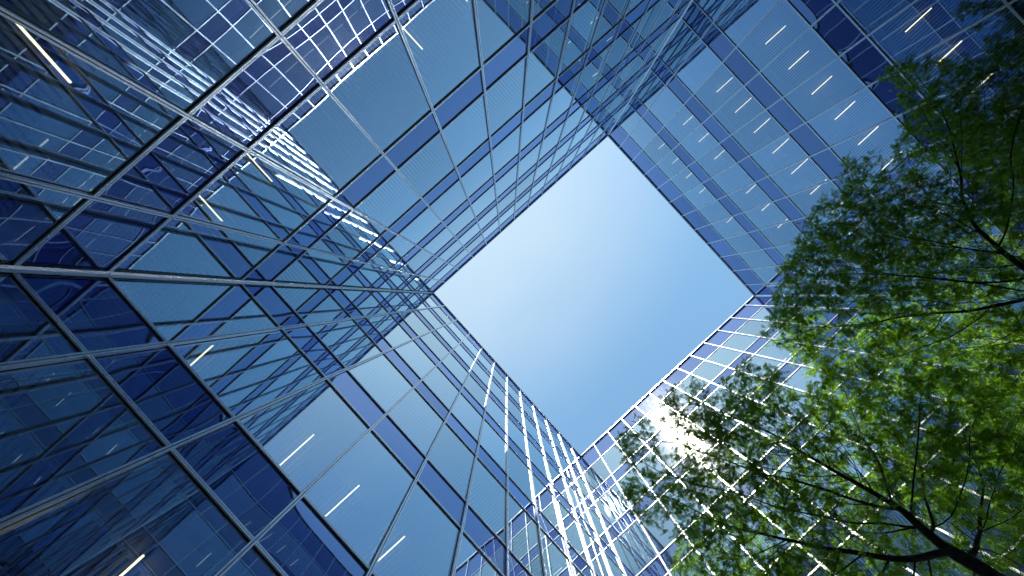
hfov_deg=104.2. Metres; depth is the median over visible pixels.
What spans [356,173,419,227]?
window
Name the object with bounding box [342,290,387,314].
window
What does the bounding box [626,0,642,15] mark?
window
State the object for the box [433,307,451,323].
window
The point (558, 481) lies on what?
window
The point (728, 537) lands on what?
window
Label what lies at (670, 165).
window
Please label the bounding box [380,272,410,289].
window
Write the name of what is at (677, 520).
window
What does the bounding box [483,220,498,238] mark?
window
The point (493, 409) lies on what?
window
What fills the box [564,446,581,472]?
window
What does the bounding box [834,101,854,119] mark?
linear lamp
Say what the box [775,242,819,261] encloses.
window
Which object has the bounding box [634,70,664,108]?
window
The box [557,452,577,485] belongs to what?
window
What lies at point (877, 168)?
window
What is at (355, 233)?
window
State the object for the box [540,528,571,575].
window
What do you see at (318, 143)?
window
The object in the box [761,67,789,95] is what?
window
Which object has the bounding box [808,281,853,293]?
window
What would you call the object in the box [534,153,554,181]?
window
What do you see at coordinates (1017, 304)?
window
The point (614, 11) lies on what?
window
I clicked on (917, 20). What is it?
linear lamp
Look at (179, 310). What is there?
window
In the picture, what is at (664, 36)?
window
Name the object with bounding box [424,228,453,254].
window
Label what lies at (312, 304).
window
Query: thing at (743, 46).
window
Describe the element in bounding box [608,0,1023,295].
courtyard building
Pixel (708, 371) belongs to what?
window
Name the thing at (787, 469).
window
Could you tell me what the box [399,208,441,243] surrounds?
window
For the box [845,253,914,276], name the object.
window
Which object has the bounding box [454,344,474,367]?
window
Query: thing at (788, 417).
window
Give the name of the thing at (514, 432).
window
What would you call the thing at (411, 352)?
window
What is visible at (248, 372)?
window
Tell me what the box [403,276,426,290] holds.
window
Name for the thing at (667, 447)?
window
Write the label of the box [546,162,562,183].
window
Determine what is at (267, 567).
window
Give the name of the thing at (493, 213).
window
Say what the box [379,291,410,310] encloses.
window
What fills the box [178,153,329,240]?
window
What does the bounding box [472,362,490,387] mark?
window
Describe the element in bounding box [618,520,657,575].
window
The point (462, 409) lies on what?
window
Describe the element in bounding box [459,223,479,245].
window
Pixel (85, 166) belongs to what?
window
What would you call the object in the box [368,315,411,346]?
window
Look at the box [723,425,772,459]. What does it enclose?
window
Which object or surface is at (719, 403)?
window
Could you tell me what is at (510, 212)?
window
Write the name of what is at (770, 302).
window
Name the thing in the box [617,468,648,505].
window
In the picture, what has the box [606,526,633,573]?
window
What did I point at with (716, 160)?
window
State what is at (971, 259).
window
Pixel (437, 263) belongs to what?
window
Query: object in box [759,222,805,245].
window
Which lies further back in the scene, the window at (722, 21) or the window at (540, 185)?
the window at (540, 185)
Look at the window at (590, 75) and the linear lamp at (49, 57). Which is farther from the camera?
the window at (590, 75)
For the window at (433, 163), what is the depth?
10.87 m
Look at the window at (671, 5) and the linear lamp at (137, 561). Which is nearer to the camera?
the linear lamp at (137, 561)
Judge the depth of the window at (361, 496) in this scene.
6.65 m
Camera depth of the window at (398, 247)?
14.79 m
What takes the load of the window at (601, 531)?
in the courtyard building at (174, 428)
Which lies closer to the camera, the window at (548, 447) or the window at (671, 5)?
the window at (671, 5)
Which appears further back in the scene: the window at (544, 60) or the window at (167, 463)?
the window at (544, 60)
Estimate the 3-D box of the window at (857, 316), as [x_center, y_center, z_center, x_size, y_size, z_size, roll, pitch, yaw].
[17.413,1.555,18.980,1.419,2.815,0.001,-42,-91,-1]
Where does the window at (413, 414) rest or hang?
in the courtyard building at (174, 428)
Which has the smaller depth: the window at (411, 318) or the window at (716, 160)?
the window at (411, 318)
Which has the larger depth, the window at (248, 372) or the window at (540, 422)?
the window at (540, 422)
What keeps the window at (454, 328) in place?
in the courtyard building at (174, 428)
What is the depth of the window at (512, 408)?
22.54 m
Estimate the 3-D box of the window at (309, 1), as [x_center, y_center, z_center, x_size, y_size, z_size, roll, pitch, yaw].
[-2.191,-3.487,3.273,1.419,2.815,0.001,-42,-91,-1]
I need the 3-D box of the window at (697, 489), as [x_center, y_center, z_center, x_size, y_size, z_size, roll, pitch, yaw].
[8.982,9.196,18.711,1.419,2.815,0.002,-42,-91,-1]
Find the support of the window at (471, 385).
in the courtyard building at (174, 428)
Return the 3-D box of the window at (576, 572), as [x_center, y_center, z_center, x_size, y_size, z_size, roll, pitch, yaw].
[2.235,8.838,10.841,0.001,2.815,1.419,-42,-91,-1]
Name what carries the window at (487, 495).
in the courtyard building at (174, 428)
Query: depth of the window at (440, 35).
7.05 m
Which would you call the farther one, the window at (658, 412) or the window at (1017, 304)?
the window at (658, 412)
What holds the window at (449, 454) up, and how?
in the courtyard building at (174, 428)
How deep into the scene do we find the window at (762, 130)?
19.00 m
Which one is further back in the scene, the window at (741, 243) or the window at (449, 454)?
the window at (741, 243)
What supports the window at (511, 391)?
in the courtyard building at (174, 428)
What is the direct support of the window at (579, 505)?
in the courtyard building at (174, 428)
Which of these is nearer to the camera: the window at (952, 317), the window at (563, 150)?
the window at (952, 317)
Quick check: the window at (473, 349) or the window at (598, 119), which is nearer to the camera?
the window at (598, 119)
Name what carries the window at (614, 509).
in the courtyard building at (727, 345)
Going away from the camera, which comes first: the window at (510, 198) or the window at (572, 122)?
the window at (572, 122)
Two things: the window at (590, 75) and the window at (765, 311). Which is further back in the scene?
the window at (765, 311)
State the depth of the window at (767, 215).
22.89 m
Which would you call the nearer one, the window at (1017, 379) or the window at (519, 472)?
the window at (1017, 379)
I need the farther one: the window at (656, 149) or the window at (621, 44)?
the window at (656, 149)
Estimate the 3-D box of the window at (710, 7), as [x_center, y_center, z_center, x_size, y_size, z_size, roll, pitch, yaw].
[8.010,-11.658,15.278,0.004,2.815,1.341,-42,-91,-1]
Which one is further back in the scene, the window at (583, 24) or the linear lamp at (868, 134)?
the linear lamp at (868, 134)
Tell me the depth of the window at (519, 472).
14.67 m
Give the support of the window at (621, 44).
in the courtyard building at (433, 146)
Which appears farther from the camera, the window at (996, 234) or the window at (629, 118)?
the window at (629, 118)
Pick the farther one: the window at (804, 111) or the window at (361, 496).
the window at (804, 111)
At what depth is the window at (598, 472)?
26.36 m
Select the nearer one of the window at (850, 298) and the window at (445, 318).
the window at (850, 298)
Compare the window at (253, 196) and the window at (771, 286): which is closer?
the window at (253, 196)
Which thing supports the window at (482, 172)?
in the courtyard building at (433, 146)
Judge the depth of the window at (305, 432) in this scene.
6.67 m
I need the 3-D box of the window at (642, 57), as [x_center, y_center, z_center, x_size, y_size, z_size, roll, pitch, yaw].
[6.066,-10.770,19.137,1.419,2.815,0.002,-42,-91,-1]
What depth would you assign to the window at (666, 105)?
22.97 m
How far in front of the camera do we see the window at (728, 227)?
26.81 m
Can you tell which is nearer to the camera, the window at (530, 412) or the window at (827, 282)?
the window at (827, 282)
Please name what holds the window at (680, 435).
in the courtyard building at (727, 345)
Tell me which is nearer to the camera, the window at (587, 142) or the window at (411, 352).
the window at (411, 352)
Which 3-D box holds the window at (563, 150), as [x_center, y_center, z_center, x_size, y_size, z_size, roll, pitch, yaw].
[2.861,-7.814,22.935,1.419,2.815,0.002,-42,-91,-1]
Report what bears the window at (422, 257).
in the courtyard building at (433, 146)
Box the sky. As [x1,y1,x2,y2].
[435,137,752,465]
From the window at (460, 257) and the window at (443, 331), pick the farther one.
the window at (460, 257)
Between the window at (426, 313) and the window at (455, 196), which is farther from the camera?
the window at (426, 313)
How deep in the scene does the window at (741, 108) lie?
19.01 m
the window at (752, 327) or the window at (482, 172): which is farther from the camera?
the window at (752, 327)
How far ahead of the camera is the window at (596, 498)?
22.47 m
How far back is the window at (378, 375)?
10.72 m
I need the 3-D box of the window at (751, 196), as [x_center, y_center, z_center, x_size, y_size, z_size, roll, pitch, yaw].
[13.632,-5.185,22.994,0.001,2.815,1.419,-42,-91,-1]
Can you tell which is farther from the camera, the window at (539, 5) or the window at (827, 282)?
the window at (827, 282)
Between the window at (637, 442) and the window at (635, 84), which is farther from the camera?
the window at (637, 442)
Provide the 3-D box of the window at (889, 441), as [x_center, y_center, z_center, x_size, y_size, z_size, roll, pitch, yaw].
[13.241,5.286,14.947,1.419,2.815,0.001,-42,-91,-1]
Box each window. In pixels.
[0,107,180,192]
[0,179,84,262]
[0,274,78,362]
[0,359,163,455]
[114,279,277,340]
[115,219,279,278]
[150,453,247,544]
[173,61,243,110]
[173,331,322,415]
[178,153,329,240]
[240,381,368,490]
[250,547,278,575]
[253,88,380,195]
[275,251,350,284]
[275,287,349,322]
[289,0,313,21]
[306,431,413,564]
[310,320,380,366]
[312,211,385,258]
[326,24,430,151]
[342,264,388,287]
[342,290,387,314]
[349,354,412,411]
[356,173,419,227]
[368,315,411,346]
[369,236,414,267]
[374,482,458,575]
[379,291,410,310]
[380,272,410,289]
[389,388,443,454]
[395,341,434,377]
[399,0,479,107]
[399,134,454,197]
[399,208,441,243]
[399,311,429,335]
[400,250,432,273]
[402,292,426,308]
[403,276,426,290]
[419,280,437,291]
[419,293,437,306]
[419,309,442,328]
[420,259,444,276]
[420,332,448,359]
[423,367,458,408]
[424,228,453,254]
[429,424,474,499]
[430,181,466,220]
[433,264,453,279]
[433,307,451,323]
[437,327,458,347]
[439,241,462,260]
[442,353,467,383]
[443,96,488,166]
[448,207,474,235]
[448,322,465,340]
[449,250,468,265]
[451,393,482,439]
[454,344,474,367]
[455,534,500,575]
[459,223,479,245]
[462,154,492,197]
[462,337,478,356]
[464,375,486,407]
[466,235,483,252]
[469,458,505,542]
[472,186,495,216]
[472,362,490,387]
[477,0,530,63]
[478,206,497,229]
[478,353,492,373]
[480,419,505,471]
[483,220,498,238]
[486,58,525,135]
[486,396,505,431]
[490,380,506,407]
[492,126,520,173]
[493,368,506,389]
[496,164,517,197]
[498,188,515,213]
[499,205,514,224]
[508,384,521,406]
[508,398,523,425]
[508,417,527,455]
[508,446,533,502]
[509,494,542,575]
[515,191,530,211]
[517,171,534,197]
[518,143,540,178]
[521,99,550,150]
[522,399,536,422]
[524,415,541,445]
[525,20,567,105]
[528,439,549,479]
[531,176,546,196]
[532,472,561,533]
[533,0,554,18]
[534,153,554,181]
[536,415,551,439]
[539,122,564,159]
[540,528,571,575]
[541,434,559,465]
[546,72,580,128]
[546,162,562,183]
[547,460,571,504]
[550,430,566,456]
[552,136,573,165]
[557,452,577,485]
[557,500,590,565]
[559,0,604,74]
[560,100,588,141]
[561,146,579,169]
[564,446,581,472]
[566,481,592,527]
[569,119,592,150]
[572,46,610,104]
[572,564,582,575]
[573,470,594,504]
[576,132,595,156]
[578,461,594,487]
[581,81,610,122]
[581,527,610,575]
[586,504,615,553]
[587,102,611,134]
[587,458,610,488]
[589,487,610,522]
[591,119,610,142]
[592,0,629,45]
[598,19,640,81]
[600,484,629,523]
[601,59,634,104]
[602,444,625,472]
[604,85,630,118]
[605,553,624,575]
[606,106,624,129]
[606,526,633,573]
[617,104,640,134]
[617,430,642,456]
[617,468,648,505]
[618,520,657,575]
[621,72,645,103]
[622,39,656,85]
[623,0,665,59]
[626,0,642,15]
[629,119,655,148]
[633,416,660,441]
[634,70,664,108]
[636,452,664,487]
[640,502,680,552]
[643,21,676,66]
[643,135,670,164]
[647,403,673,427]
[649,0,679,35]
[649,87,682,125]
[654,435,686,468]
[656,152,685,178]
[659,19,699,72]
[662,389,690,409]
[665,106,699,142]
[665,482,704,527]
[670,168,700,193]
[670,421,700,443]
[670,551,712,575]
[674,0,688,13]
[675,41,720,92]
[677,375,708,395]
[680,125,717,159]
[681,463,727,506]
[684,184,715,208]
[687,404,723,429]
[692,361,725,381]
[694,0,720,20]
[694,64,742,113]
[696,145,735,177]
[697,201,730,223]
[697,531,748,575]
[701,447,746,485]
[706,387,742,413]
[707,347,741,366]
[711,164,752,194]
[711,217,745,238]
[713,88,763,134]
[715,12,742,45]
[722,334,758,350]
[722,372,762,395]
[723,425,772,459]
[724,233,760,252]
[727,505,774,552]
[728,183,770,211]
[731,111,785,154]
[736,320,772,335]
[738,41,764,70]
[738,250,775,267]
[740,355,784,377]
[743,202,788,228]
[744,405,797,437]
[749,485,810,529]
[751,135,807,174]
[751,307,782,320]
[752,266,784,282]
[756,340,801,360]
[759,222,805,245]
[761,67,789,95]
[763,386,821,417]
[765,283,800,294]
[766,296,802,305]
[769,158,828,195]
[773,325,819,342]
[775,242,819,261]
[776,456,853,506]
[783,367,844,394]
[784,92,817,120]
[788,182,847,215]
[791,308,836,324]
[796,261,833,280]
[802,431,880,480]
[805,348,866,373]
[807,208,871,235]
[808,116,848,146]
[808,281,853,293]
[813,296,854,307]
[824,330,879,352]
[824,408,913,450]
[831,139,884,171]
[834,230,887,253]
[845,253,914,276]
[846,310,910,329]
[854,385,940,424]
[856,162,929,196]
[866,296,927,308]
[868,277,923,293]
[878,360,965,396]
[881,184,969,220]
[903,337,994,369]
[904,214,1001,246]
[927,314,1021,341]
[928,240,1019,271]
[948,271,1023,292]
[954,296,1023,312]
[996,379,1023,415]
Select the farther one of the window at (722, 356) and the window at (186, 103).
the window at (722, 356)
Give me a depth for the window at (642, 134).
26.88 m
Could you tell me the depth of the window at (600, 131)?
26.96 m
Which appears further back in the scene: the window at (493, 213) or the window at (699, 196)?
the window at (699, 196)
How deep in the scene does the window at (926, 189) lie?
15.09 m
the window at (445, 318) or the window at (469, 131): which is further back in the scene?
the window at (445, 318)
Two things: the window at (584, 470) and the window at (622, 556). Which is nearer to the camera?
the window at (622, 556)
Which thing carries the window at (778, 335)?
in the courtyard building at (727, 345)
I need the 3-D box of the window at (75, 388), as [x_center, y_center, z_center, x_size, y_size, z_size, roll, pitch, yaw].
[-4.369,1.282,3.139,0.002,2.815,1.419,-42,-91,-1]
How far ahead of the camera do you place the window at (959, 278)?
15.50 m
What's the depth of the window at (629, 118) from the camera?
26.90 m
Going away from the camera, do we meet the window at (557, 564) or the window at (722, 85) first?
the window at (557, 564)
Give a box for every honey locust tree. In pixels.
[614,356,1023,575]
[756,32,1023,493]
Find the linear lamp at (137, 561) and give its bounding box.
[119,551,148,575]
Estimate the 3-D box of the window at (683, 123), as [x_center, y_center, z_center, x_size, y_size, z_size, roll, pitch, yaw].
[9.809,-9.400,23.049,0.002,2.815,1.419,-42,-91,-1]
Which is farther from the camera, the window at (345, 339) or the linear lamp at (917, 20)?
the linear lamp at (917, 20)
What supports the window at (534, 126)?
in the courtyard building at (433, 146)
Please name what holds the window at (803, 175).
in the courtyard building at (732, 139)
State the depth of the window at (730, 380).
22.84 m
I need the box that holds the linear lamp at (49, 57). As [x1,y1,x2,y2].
[15,23,76,85]
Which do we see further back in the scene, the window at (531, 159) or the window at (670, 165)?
the window at (670, 165)
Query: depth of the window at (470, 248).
26.71 m
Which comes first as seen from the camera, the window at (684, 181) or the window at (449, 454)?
the window at (449, 454)
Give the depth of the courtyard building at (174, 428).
6.05 m
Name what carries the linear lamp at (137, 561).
attached to the courtyard building at (174, 428)
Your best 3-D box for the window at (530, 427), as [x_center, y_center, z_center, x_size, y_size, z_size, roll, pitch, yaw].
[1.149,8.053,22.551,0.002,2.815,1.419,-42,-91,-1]
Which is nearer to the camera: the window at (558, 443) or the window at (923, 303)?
the window at (923, 303)
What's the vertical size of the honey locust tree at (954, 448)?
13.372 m
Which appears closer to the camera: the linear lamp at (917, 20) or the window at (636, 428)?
the linear lamp at (917, 20)
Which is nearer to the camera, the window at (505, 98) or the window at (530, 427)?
the window at (505, 98)
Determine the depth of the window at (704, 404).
23.00 m
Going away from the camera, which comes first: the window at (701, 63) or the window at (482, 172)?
the window at (482, 172)
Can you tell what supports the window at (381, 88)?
in the courtyard building at (433, 146)
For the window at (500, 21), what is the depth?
7.90 m
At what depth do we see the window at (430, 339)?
18.65 m
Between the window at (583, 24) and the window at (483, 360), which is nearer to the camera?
the window at (583, 24)
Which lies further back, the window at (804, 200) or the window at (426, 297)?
the window at (426, 297)
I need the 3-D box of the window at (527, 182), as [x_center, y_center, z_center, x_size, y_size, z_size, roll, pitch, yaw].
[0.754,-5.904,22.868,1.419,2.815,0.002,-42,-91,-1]
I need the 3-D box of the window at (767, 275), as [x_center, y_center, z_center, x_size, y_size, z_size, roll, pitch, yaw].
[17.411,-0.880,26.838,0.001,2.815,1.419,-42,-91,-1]
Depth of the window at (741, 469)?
18.27 m
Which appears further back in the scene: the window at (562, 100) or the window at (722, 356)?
the window at (722, 356)
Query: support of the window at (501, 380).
in the courtyard building at (174, 428)
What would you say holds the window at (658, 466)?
in the courtyard building at (727, 345)
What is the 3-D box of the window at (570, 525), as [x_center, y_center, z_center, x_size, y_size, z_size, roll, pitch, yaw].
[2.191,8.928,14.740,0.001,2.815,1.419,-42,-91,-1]
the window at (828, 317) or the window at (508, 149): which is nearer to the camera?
the window at (508, 149)
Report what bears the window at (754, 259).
in the courtyard building at (732, 139)
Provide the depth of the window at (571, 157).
26.85 m
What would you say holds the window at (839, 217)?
in the courtyard building at (732, 139)
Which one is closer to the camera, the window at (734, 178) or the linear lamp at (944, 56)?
the linear lamp at (944, 56)
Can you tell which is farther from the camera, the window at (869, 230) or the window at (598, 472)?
the window at (598, 472)
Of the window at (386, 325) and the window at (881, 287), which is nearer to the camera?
the window at (386, 325)
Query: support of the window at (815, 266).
in the courtyard building at (732, 139)
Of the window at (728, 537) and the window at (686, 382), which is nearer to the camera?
the window at (728, 537)
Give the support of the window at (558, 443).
in the courtyard building at (174, 428)
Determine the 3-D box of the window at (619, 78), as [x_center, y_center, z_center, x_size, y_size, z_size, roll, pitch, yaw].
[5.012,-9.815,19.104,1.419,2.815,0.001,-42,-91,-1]
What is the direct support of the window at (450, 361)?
in the courtyard building at (174, 428)
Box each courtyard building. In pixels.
[0,0,690,293]
[0,263,634,575]
[581,293,1023,575]
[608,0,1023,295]
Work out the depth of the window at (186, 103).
4.56 m
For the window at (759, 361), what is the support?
in the courtyard building at (727, 345)
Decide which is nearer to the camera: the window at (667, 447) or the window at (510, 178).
the window at (510, 178)
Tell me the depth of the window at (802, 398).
18.62 m
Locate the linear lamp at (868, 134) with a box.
[858,126,878,143]
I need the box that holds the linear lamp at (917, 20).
[904,8,931,32]
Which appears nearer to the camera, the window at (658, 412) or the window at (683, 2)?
the window at (683, 2)
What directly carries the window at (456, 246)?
in the courtyard building at (433, 146)
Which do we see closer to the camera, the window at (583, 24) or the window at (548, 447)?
the window at (583, 24)
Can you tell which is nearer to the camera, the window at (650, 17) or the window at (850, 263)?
the window at (650, 17)
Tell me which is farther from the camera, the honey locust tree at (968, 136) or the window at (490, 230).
the window at (490, 230)
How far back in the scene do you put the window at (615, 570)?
15.69 m
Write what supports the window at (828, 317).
in the courtyard building at (727, 345)
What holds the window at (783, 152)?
in the courtyard building at (732, 139)
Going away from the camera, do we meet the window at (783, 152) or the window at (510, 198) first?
the window at (783, 152)
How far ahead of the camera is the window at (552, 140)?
18.96 m
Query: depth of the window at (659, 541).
18.25 m
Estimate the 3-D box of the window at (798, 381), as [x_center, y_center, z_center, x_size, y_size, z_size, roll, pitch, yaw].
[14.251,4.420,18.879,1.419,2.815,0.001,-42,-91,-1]
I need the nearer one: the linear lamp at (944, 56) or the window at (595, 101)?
the linear lamp at (944, 56)
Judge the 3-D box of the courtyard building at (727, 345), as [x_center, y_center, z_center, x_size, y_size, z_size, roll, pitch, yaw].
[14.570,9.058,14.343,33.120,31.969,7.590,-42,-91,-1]
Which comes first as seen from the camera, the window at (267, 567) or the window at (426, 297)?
the window at (267, 567)
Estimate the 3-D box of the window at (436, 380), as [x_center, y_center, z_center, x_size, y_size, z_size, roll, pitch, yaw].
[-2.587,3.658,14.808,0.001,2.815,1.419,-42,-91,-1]
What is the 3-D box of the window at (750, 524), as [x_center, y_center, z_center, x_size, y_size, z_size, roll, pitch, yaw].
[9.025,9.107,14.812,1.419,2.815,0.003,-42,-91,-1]
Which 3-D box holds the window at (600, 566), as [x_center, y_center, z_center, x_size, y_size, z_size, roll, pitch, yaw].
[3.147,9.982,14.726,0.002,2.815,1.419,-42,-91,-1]
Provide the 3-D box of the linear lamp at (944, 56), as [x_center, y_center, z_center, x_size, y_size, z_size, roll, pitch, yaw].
[13.900,-7.481,12.735,1.160,0.142,0.030,-42,-91,-1]
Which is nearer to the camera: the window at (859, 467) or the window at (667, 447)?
the window at (859, 467)
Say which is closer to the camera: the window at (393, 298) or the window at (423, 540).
the window at (423, 540)
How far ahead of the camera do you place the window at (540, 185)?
26.79 m
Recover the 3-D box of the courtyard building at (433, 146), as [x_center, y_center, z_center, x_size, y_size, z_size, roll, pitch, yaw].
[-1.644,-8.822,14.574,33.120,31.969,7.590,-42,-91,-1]
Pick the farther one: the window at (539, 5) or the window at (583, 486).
the window at (583, 486)
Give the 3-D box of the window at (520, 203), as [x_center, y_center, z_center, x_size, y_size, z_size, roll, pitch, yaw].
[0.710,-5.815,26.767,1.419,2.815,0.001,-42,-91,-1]
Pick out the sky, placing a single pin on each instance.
(598, 290)
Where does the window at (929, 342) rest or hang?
in the courtyard building at (727, 345)
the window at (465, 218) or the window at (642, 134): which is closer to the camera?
the window at (465, 218)
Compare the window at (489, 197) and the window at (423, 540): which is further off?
the window at (489, 197)
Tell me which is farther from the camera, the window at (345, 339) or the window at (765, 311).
the window at (765, 311)
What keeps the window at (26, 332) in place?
in the courtyard building at (174, 428)
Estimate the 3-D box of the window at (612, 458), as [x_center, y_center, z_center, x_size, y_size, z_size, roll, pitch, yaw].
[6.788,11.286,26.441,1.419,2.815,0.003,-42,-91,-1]
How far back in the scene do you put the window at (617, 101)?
23.03 m
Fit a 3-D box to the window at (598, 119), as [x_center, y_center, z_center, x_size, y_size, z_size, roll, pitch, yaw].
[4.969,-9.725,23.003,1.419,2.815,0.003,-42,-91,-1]
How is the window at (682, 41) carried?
in the courtyard building at (732, 139)
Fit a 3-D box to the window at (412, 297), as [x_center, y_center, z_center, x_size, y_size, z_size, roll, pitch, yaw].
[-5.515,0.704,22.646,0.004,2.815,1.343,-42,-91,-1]
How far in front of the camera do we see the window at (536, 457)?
18.58 m
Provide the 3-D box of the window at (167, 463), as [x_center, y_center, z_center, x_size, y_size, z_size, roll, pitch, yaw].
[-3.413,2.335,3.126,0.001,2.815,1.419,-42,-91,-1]
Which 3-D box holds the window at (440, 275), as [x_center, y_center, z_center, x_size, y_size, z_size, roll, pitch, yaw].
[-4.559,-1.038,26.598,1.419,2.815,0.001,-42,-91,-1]
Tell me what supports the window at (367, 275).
in the courtyard building at (433, 146)
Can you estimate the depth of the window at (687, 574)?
15.60 m
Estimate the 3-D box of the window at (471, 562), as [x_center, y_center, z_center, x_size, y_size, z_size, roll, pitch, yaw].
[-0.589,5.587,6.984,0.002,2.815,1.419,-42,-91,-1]
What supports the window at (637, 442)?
in the courtyard building at (727, 345)
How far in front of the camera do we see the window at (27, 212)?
4.30 m
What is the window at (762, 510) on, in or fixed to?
in the courtyard building at (727, 345)
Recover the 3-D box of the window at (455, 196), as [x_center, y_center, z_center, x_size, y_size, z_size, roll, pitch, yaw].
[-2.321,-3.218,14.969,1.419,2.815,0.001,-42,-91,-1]
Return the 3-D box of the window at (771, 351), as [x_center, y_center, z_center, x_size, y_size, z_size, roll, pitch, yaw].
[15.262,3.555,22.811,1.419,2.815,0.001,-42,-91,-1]
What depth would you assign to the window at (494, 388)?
22.57 m
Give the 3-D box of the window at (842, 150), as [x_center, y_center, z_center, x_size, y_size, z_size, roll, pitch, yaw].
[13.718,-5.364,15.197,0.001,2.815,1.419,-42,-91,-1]
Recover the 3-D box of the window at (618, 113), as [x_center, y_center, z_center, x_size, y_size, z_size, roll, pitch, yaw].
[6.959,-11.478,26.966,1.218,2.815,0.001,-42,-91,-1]
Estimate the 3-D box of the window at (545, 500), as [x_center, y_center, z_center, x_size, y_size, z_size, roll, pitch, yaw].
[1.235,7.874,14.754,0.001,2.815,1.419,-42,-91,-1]
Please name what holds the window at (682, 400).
in the courtyard building at (727, 345)
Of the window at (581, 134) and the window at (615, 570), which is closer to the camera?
the window at (615, 570)
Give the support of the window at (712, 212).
in the courtyard building at (732, 139)
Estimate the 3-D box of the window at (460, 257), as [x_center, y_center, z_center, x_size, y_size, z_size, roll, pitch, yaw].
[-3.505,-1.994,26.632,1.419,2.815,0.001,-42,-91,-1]
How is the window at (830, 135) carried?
in the courtyard building at (732, 139)
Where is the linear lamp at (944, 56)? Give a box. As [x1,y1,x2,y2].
[936,41,961,64]
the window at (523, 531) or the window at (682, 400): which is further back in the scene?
the window at (682, 400)
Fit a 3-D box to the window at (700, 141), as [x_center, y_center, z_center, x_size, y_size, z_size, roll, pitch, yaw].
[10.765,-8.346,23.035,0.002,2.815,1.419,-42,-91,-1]
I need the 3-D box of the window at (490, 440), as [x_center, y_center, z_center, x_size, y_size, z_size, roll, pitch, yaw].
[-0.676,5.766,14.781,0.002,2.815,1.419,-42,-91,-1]
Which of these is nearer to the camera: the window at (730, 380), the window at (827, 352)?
the window at (827, 352)

